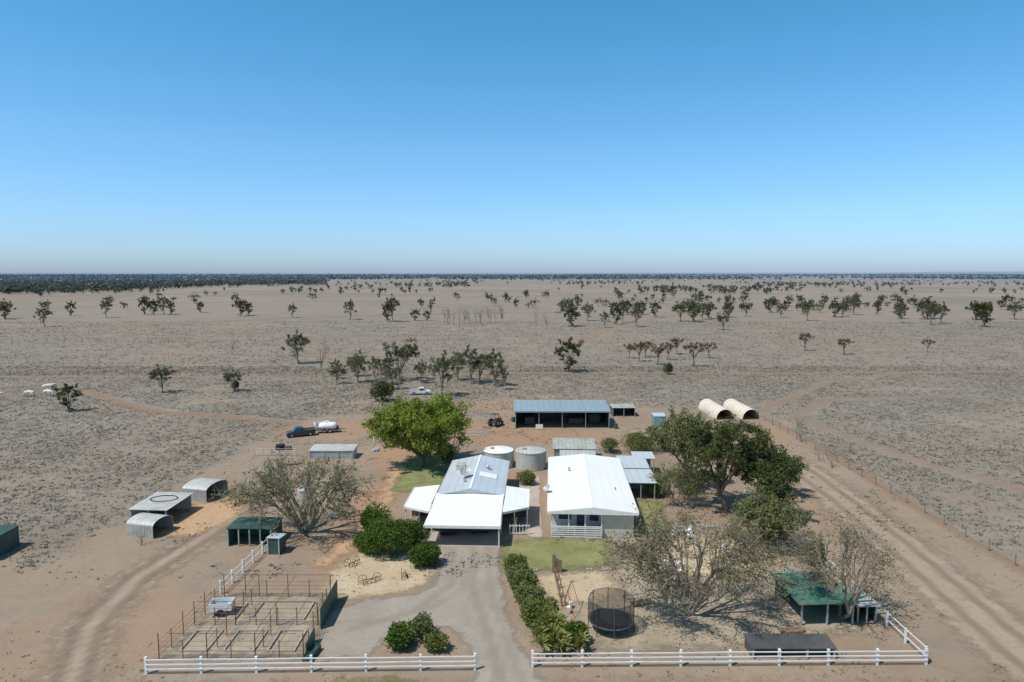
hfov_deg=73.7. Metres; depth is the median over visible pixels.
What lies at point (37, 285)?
distant forest
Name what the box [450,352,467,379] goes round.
gum tree
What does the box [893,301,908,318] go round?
gum tree
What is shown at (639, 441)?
garden shrub
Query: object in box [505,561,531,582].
hedge shrub
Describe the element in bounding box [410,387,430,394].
pickup truck
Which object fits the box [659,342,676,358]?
wattle tree
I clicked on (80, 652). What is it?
dirt track
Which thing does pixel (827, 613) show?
posts
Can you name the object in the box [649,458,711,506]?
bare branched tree
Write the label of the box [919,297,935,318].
gum tree
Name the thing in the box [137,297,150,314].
gum tree
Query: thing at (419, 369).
gum tree
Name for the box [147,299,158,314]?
gum tree
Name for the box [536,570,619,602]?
sandpit
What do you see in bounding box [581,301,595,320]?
gum tree
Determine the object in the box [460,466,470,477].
satellite dish
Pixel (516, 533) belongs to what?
white gate
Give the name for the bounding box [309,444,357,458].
long iron shed
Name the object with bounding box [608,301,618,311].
gum tree
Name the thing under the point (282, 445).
tyre stack
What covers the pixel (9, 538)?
iron shed
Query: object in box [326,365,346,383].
gum tree
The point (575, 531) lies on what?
verandah floor
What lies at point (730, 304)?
gum tree
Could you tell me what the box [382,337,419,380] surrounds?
gum tree
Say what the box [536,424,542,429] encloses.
sign board
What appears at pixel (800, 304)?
gum tree
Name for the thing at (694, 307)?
gum tree
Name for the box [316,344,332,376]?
thin dead tree
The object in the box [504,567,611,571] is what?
garden edging rocks
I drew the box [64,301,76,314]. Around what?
gum tree
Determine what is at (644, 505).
lawn
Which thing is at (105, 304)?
gum tree
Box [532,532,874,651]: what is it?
leaf litter
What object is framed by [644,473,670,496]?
garden shrub
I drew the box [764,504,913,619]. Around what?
bare branched tree
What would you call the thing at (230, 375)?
gum tree
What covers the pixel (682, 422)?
dark leafed tree
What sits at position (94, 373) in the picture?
wire fence
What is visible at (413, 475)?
lawn
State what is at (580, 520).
door
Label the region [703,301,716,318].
gum tree
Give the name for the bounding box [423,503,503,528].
fascia
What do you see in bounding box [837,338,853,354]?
wattle tree
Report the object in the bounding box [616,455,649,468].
shade shelter
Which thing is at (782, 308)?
gum tree
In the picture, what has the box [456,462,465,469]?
roof cooler
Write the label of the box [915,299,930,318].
gum tree
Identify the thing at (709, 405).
igloo shelter
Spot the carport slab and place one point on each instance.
(464, 538)
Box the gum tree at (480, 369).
[467,355,492,381]
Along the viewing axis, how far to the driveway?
57.32 m
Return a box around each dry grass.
[0,321,1023,374]
[0,365,1023,578]
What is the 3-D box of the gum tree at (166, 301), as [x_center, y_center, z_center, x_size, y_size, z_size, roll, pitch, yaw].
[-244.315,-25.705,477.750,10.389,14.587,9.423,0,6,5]
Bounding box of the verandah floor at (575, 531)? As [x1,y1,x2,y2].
[552,527,601,536]
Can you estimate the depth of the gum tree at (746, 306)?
455.59 m
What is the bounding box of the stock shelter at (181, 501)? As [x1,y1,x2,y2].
[128,492,192,517]
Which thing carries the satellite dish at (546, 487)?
on the fascia and gutters at (590, 511)
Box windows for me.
[559,514,597,520]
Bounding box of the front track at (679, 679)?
[137,676,1023,681]
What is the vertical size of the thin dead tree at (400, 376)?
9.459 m
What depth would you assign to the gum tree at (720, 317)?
345.28 m
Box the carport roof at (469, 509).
[425,493,503,525]
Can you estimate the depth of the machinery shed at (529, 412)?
131.13 m
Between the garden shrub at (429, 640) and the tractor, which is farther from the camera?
the tractor
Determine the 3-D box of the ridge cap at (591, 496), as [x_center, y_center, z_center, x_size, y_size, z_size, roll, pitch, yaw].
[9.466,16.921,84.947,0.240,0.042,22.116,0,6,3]
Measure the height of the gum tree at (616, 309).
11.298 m
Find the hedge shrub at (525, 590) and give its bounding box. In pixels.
[512,582,545,606]
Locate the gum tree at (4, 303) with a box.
[0,298,16,316]
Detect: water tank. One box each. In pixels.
[297,486,310,507]
[483,446,513,467]
[515,446,545,471]
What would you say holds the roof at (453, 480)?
on the walls
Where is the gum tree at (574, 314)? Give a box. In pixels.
[563,306,580,325]
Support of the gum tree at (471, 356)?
on the ground at (48, 596)
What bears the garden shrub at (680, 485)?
on the ground at (48, 596)
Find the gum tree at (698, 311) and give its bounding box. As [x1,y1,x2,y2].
[687,303,699,319]
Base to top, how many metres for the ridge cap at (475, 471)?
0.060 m
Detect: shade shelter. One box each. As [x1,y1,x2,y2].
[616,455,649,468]
[624,469,656,499]
[631,451,654,471]
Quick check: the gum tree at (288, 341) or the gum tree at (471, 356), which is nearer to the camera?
the gum tree at (471, 356)
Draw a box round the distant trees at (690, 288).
[0,277,1023,294]
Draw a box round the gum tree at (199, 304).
[196,301,203,312]
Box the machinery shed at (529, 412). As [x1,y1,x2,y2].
[514,400,610,427]
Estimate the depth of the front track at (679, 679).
48.47 m
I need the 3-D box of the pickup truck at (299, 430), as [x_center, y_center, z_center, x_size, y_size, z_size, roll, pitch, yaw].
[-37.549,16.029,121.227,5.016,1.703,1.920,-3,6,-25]
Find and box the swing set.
[561,580,578,617]
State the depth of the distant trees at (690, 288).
1250.85 m
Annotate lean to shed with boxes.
[560,450,595,455]
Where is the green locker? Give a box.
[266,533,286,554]
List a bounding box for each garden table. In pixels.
[659,555,683,570]
[671,523,692,538]
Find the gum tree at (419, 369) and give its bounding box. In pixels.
[413,358,429,382]
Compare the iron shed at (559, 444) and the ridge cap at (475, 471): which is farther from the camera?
the iron shed at (559, 444)
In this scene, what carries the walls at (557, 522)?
on the ground at (48, 596)
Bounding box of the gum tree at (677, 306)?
[671,301,686,320]
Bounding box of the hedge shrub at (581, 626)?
[563,620,589,644]
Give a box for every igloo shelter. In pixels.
[698,399,734,419]
[723,399,760,419]
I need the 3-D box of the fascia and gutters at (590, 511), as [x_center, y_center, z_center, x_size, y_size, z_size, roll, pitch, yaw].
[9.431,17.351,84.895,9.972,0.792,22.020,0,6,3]
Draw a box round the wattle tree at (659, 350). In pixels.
[650,345,664,364]
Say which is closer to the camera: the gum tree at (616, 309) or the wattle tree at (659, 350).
the wattle tree at (659, 350)
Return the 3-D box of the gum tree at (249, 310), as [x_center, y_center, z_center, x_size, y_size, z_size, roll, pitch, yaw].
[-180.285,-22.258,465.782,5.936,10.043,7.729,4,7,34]
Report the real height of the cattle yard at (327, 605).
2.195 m
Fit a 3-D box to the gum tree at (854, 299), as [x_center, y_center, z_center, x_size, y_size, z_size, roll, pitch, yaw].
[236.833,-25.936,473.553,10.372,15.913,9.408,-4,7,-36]
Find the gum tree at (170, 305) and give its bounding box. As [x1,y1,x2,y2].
[165,301,175,313]
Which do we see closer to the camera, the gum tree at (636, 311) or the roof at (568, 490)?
the roof at (568, 490)
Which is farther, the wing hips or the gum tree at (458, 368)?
the gum tree at (458, 368)
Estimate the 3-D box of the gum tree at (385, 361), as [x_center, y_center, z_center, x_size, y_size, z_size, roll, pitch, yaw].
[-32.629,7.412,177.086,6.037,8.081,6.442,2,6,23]
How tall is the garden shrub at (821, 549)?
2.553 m
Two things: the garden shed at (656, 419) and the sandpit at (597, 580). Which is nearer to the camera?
the sandpit at (597, 580)
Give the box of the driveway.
[315,528,544,681]
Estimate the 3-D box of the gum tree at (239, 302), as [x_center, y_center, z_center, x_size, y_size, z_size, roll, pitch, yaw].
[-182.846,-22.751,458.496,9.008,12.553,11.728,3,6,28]
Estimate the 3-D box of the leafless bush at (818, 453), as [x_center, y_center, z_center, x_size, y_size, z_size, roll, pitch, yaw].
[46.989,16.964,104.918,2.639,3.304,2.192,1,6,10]
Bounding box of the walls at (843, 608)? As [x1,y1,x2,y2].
[775,580,851,621]
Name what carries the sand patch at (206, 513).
on the ground at (48, 596)
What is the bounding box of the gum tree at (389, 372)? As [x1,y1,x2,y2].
[381,363,403,383]
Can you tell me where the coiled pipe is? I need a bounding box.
[150,495,177,501]
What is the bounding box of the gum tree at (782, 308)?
[776,302,787,317]
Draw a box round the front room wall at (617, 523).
[602,515,633,537]
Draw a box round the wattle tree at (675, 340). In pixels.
[670,337,683,354]
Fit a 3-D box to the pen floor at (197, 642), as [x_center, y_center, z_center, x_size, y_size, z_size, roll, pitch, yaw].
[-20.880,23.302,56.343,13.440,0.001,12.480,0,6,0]
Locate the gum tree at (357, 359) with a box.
[345,350,366,382]
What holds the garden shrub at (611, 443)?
on the ground at (48, 596)
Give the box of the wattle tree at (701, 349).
[682,342,704,365]
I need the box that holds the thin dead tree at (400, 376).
[395,360,408,392]
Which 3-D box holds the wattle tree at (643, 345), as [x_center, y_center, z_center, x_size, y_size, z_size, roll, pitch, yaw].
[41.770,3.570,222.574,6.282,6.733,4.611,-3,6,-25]
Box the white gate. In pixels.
[510,524,529,534]
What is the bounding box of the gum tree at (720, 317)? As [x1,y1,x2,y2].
[716,312,730,329]
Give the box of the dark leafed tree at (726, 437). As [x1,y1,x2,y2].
[676,413,793,512]
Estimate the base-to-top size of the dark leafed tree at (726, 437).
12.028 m
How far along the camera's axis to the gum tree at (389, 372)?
169.18 m
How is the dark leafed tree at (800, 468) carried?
on the ground at (48, 596)
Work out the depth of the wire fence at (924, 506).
85.78 m
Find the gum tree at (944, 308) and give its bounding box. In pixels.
[934,301,950,322]
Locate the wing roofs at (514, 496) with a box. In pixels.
[405,485,528,506]
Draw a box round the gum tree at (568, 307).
[557,298,576,326]
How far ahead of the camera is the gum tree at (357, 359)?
179.72 m
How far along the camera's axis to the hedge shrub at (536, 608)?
55.70 m
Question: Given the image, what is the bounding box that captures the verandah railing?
[551,514,601,537]
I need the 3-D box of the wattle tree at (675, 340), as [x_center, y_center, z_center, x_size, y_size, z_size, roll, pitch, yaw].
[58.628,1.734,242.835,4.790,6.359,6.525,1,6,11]
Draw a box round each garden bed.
[318,546,437,599]
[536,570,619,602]
[664,536,785,578]
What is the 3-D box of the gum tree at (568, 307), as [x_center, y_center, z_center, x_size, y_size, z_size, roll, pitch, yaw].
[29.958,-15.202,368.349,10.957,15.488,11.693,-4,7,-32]
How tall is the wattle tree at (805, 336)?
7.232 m
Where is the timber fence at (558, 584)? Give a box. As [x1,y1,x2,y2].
[553,560,562,606]
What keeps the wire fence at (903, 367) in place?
on the ground at (48, 596)
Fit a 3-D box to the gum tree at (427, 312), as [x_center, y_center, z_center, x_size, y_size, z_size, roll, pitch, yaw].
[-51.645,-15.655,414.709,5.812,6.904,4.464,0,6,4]
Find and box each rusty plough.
[343,556,359,567]
[358,572,380,582]
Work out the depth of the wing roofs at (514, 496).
80.22 m
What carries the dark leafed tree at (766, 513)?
on the ground at (48, 596)
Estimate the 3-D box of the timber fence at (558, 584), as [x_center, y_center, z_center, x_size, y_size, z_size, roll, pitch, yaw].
[4.175,22.101,62.493,0.170,1.365,6.844,0,6,-2]
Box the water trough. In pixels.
[302,643,320,661]
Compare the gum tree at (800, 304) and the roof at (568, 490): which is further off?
the gum tree at (800, 304)
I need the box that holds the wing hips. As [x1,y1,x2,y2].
[406,504,525,512]
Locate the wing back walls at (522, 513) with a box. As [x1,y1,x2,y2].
[412,497,526,516]
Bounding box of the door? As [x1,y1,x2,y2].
[577,514,584,525]
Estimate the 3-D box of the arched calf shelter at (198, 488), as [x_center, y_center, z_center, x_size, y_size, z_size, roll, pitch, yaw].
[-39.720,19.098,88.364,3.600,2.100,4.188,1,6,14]
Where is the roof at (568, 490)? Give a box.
[548,454,637,512]
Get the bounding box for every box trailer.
[209,597,242,617]
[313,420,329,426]
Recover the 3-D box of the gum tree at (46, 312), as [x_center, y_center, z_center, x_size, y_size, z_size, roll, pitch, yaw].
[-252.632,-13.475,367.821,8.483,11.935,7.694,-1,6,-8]
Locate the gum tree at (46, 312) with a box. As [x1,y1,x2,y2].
[33,305,53,326]
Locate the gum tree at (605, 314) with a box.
[599,310,609,324]
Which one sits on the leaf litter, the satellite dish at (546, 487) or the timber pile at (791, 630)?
the timber pile at (791, 630)
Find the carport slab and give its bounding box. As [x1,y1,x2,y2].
[428,528,500,546]
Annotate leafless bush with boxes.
[134,524,146,544]
[787,417,807,441]
[811,446,826,461]
[820,447,840,467]
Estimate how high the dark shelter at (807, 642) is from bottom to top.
1.020 m
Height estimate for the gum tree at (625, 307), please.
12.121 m
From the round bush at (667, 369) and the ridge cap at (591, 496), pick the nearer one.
the ridge cap at (591, 496)
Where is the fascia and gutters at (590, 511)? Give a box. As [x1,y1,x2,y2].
[547,457,638,515]
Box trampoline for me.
[588,587,634,640]
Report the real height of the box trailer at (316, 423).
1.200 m
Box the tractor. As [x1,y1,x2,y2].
[482,413,503,428]
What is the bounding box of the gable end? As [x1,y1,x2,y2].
[446,489,491,493]
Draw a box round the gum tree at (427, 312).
[423,310,430,319]
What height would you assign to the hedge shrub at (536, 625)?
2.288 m
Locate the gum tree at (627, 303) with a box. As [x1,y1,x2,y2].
[623,299,632,314]
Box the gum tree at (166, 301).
[155,294,171,313]
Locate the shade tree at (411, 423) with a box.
[359,389,475,466]
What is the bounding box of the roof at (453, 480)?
[438,455,509,495]
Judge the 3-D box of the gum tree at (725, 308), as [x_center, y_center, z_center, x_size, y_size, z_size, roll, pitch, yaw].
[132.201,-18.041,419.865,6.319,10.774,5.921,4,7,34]
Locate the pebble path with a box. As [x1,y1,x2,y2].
[518,476,542,536]
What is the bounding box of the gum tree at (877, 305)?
[872,300,881,312]
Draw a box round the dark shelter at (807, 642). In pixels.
[743,634,836,658]
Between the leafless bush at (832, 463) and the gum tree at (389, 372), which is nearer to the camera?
the leafless bush at (832, 463)
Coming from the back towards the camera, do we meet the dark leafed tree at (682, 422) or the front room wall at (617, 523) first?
the dark leafed tree at (682, 422)
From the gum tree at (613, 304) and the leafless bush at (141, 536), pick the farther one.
the gum tree at (613, 304)
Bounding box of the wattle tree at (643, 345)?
[631,341,648,361]
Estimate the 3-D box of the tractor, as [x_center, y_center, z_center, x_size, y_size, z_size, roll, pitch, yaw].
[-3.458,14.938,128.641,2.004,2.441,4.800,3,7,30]
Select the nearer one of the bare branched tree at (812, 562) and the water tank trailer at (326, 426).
the bare branched tree at (812, 562)
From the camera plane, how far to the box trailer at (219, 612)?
57.43 m
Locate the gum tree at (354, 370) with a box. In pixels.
[343,353,361,375]
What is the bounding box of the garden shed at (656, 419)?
[651,413,666,425]
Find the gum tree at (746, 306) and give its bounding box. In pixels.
[739,302,751,314]
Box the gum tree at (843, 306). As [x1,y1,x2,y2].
[837,301,847,313]
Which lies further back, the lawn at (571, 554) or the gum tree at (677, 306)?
the gum tree at (677, 306)
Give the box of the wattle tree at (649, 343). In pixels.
[638,341,655,357]
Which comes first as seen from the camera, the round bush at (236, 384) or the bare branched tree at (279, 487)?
the bare branched tree at (279, 487)
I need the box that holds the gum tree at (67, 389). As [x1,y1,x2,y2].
[51,383,83,410]
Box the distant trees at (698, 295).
[38,288,1023,311]
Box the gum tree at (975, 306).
[964,300,986,319]
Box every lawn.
[336,675,412,681]
[389,455,450,492]
[500,537,613,570]
[634,500,670,534]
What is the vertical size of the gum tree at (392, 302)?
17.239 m
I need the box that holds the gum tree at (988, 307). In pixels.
[978,302,992,318]
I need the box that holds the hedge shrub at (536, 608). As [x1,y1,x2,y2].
[519,593,559,624]
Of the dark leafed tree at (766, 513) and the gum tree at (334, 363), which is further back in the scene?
the gum tree at (334, 363)
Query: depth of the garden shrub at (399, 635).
52.34 m
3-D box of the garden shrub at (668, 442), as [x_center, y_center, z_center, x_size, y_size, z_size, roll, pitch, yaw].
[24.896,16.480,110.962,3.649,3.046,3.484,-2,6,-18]
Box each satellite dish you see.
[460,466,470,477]
[543,484,549,491]
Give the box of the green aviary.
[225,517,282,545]
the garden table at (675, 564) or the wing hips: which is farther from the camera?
the wing hips
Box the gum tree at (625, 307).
[618,303,630,322]
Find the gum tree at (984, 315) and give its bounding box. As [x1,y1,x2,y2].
[976,308,991,326]
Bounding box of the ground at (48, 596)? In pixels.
[0,274,1023,681]
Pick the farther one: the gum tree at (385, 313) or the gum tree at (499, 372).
the gum tree at (385, 313)
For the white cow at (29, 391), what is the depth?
159.64 m
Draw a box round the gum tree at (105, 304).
[99,298,112,317]
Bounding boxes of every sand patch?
[154,499,244,537]
[313,464,405,568]
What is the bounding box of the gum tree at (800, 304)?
[797,301,807,312]
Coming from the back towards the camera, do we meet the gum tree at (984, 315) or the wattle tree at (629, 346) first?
the gum tree at (984, 315)
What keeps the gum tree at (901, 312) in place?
on the ground at (48, 596)
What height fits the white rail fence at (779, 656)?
1.340 m
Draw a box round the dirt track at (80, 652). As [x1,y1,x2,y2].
[30,430,489,681]
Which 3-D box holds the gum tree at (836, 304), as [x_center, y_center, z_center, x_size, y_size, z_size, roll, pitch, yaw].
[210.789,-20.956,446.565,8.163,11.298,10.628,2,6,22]
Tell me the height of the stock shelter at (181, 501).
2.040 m
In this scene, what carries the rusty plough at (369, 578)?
on the garden bed at (369, 565)
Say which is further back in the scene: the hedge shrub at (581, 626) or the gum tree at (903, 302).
the gum tree at (903, 302)
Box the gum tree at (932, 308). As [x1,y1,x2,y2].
[925,301,941,324]
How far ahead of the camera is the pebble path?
83.09 m
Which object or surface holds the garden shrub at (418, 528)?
on the garden bed at (369, 565)
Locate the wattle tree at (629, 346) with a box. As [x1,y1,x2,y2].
[623,343,633,357]
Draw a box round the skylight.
[479,471,496,478]
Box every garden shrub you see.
[352,526,377,554]
[358,500,391,529]
[363,514,419,559]
[382,618,419,650]
[399,518,430,548]
[407,540,441,566]
[411,611,435,636]
[422,629,450,652]
[437,442,460,459]
[515,469,535,484]
[599,436,619,452]
[619,429,660,451]
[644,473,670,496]
[660,437,675,450]
[672,468,701,492]
[799,537,829,561]
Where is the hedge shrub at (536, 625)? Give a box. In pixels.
[530,611,552,642]
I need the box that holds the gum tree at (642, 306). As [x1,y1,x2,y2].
[640,300,646,313]
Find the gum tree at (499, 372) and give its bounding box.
[494,366,508,389]
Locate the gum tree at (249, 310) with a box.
[242,302,252,315]
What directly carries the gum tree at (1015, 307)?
on the ground at (48, 596)
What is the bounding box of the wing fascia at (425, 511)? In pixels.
[403,487,529,513]
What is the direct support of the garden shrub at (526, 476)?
on the ground at (48, 596)
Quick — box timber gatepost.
[552,554,561,572]
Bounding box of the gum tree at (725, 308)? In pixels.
[722,303,732,315]
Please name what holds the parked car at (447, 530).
on the driveway
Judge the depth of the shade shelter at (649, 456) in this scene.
99.15 m
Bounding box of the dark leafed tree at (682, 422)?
[645,403,715,466]
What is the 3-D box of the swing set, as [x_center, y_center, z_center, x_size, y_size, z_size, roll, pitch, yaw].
[4.920,21.980,58.382,1.370,2.313,2.450,2,6,15]
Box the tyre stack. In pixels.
[275,443,291,449]
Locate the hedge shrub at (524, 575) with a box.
[509,567,540,594]
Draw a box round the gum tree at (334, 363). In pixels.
[328,358,342,376]
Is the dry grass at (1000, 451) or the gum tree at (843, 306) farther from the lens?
the gum tree at (843, 306)
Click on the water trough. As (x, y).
(314, 649)
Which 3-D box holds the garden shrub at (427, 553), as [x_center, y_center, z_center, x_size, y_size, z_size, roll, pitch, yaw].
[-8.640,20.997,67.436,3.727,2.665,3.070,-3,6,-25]
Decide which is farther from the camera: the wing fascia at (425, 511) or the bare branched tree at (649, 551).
the wing fascia at (425, 511)
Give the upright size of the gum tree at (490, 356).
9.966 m
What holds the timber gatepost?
on the lawn at (571, 554)
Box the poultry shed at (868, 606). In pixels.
[840,585,878,622]
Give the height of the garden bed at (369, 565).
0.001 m
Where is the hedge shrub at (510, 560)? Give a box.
[503,552,528,571]
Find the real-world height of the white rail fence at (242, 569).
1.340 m
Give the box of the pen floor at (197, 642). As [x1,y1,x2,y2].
[153,592,328,661]
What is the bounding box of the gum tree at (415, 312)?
[410,309,420,319]
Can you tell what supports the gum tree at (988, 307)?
on the ground at (48, 596)
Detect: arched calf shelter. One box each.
[126,513,173,538]
[182,478,227,502]
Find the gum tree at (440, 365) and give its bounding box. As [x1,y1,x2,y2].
[428,349,454,395]
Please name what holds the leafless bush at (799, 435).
on the ground at (48, 596)
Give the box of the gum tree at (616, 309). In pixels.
[610,305,622,323]
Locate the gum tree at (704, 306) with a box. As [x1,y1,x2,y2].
[698,300,710,319]
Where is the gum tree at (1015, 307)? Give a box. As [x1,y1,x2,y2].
[1006,302,1023,318]
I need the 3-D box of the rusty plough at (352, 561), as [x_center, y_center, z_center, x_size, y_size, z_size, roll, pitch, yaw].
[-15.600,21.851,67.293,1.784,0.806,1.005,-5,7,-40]
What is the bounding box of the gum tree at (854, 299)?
[847,292,861,314]
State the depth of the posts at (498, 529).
77.08 m
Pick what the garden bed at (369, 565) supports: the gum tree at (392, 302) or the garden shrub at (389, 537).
the garden shrub at (389, 537)
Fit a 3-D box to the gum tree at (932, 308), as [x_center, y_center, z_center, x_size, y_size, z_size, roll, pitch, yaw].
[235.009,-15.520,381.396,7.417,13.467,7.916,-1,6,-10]
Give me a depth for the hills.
25432.41 m
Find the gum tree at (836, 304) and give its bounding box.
[828,300,840,315]
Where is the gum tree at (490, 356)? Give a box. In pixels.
[476,348,504,385]
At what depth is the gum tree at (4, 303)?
432.51 m
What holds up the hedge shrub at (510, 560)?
on the ground at (48, 596)
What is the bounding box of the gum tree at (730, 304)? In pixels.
[723,300,733,315]
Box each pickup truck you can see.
[285,426,315,437]
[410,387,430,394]
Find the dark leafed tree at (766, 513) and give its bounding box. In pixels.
[731,480,815,549]
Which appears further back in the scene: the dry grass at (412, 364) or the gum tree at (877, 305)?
the gum tree at (877, 305)
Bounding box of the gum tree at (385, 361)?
[374,354,392,380]
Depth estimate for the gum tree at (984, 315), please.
367.28 m
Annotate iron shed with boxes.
[0,525,19,555]
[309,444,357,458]
[553,438,596,455]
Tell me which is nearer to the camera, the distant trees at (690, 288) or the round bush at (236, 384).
the round bush at (236, 384)
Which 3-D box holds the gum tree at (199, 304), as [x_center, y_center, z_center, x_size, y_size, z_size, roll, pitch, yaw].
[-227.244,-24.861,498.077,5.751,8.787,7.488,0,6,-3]
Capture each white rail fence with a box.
[144,653,475,674]
[219,539,266,593]
[531,648,928,667]
[744,485,927,653]
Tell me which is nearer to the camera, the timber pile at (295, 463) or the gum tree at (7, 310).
the timber pile at (295, 463)
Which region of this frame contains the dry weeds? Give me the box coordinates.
[1,413,1023,681]
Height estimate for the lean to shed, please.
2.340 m
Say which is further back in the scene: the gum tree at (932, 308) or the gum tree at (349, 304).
the gum tree at (349, 304)
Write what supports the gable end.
on the carport roof at (469, 509)
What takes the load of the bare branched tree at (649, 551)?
on the ground at (48, 596)
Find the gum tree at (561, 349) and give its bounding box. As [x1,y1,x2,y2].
[553,336,584,371]
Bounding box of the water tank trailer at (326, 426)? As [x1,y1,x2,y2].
[316,421,345,432]
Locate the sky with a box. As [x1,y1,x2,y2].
[0,0,1023,272]
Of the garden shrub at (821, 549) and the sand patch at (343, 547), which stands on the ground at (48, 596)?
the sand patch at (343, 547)
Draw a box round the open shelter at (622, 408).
[610,404,635,416]
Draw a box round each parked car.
[440,528,456,534]
[471,529,488,532]
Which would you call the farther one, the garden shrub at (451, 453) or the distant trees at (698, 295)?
the distant trees at (698, 295)
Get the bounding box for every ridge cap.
[469,454,480,487]
[583,453,593,506]
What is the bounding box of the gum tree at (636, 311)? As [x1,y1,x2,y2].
[630,303,643,326]
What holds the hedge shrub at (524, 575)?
on the ground at (48, 596)
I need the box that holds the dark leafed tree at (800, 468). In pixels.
[771,447,808,492]
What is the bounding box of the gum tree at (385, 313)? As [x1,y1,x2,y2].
[381,303,392,320]
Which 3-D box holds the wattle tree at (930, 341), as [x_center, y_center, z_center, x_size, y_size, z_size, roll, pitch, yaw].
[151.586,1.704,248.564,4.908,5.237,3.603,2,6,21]
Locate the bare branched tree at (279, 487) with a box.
[200,447,378,535]
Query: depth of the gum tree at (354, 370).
190.26 m
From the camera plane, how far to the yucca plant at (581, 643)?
51.78 m
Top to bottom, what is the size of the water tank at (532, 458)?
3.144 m
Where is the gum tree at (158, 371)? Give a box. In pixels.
[148,364,176,392]
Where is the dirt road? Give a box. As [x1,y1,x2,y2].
[626,429,1023,681]
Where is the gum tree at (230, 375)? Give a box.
[222,369,244,390]
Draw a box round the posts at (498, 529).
[405,509,527,547]
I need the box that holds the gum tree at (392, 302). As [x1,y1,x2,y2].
[382,293,400,321]
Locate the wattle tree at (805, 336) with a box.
[798,332,814,350]
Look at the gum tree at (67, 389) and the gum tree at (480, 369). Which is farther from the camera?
the gum tree at (480, 369)
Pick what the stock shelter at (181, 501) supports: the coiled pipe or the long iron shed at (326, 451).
the coiled pipe
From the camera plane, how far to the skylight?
86.00 m
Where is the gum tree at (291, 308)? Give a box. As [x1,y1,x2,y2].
[288,302,296,317]
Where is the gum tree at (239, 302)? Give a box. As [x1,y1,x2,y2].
[231,298,247,314]
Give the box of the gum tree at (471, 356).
[451,345,483,383]
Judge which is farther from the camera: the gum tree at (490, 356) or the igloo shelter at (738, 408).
the gum tree at (490, 356)
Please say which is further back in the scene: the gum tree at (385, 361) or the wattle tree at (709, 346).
the wattle tree at (709, 346)
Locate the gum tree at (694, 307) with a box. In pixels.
[683,300,702,321]
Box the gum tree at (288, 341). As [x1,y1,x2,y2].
[280,329,310,363]
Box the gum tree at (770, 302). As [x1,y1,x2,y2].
[764,298,776,311]
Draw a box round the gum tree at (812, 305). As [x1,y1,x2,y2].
[802,300,818,320]
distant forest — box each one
[0,274,1023,279]
[0,277,326,293]
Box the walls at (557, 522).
[552,514,602,533]
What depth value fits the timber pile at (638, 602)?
59.53 m
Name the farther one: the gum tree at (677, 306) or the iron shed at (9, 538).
the gum tree at (677, 306)
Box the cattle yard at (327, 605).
[157,574,337,659]
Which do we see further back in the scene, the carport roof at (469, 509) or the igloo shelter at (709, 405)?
the igloo shelter at (709, 405)
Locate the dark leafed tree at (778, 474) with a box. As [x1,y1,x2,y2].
[737,450,806,503]
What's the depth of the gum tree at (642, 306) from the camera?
476.70 m
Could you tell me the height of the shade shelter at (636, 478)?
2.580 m
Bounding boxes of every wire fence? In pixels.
[9,371,333,375]
[12,339,1023,341]
[254,448,296,455]
[515,365,1014,369]
[758,410,1022,565]
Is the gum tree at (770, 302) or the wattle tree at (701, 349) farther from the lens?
the gum tree at (770, 302)
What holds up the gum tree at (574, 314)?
on the ground at (48, 596)
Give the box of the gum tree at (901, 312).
[893,303,907,322]
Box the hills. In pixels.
[0,271,1023,273]
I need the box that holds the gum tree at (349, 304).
[343,298,356,319]
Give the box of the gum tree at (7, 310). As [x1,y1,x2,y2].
[0,304,10,319]
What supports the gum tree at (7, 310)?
on the ground at (48, 596)
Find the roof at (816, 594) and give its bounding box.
[771,572,859,604]
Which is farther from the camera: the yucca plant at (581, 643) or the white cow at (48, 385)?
the white cow at (48, 385)
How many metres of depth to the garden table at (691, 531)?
75.27 m
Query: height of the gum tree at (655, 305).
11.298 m
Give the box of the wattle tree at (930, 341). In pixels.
[922,338,935,352]
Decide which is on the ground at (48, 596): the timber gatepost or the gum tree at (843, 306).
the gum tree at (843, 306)
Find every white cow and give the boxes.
[23,390,34,396]
[42,383,55,389]
[43,389,53,395]
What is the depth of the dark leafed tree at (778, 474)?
77.29 m
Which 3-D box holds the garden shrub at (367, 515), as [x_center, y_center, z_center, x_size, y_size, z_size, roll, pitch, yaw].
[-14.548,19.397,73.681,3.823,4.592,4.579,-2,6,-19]
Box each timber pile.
[286,461,299,465]
[630,597,654,606]
[699,524,717,529]
[777,627,805,633]
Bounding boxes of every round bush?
[230,380,239,389]
[369,380,395,400]
[663,363,673,373]
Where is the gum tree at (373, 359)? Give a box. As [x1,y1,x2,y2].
[366,356,381,379]
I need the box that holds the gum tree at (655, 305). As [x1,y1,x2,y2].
[649,301,661,315]
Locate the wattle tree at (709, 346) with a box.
[701,342,716,357]
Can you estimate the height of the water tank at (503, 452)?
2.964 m
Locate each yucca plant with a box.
[431,634,449,650]
[529,607,563,628]
[530,622,566,650]
[540,608,577,638]
[551,628,590,651]
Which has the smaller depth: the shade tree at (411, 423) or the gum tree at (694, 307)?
the shade tree at (411, 423)
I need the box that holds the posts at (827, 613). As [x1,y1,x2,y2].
[800,605,853,625]
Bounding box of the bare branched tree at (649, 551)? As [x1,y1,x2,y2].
[592,492,813,619]

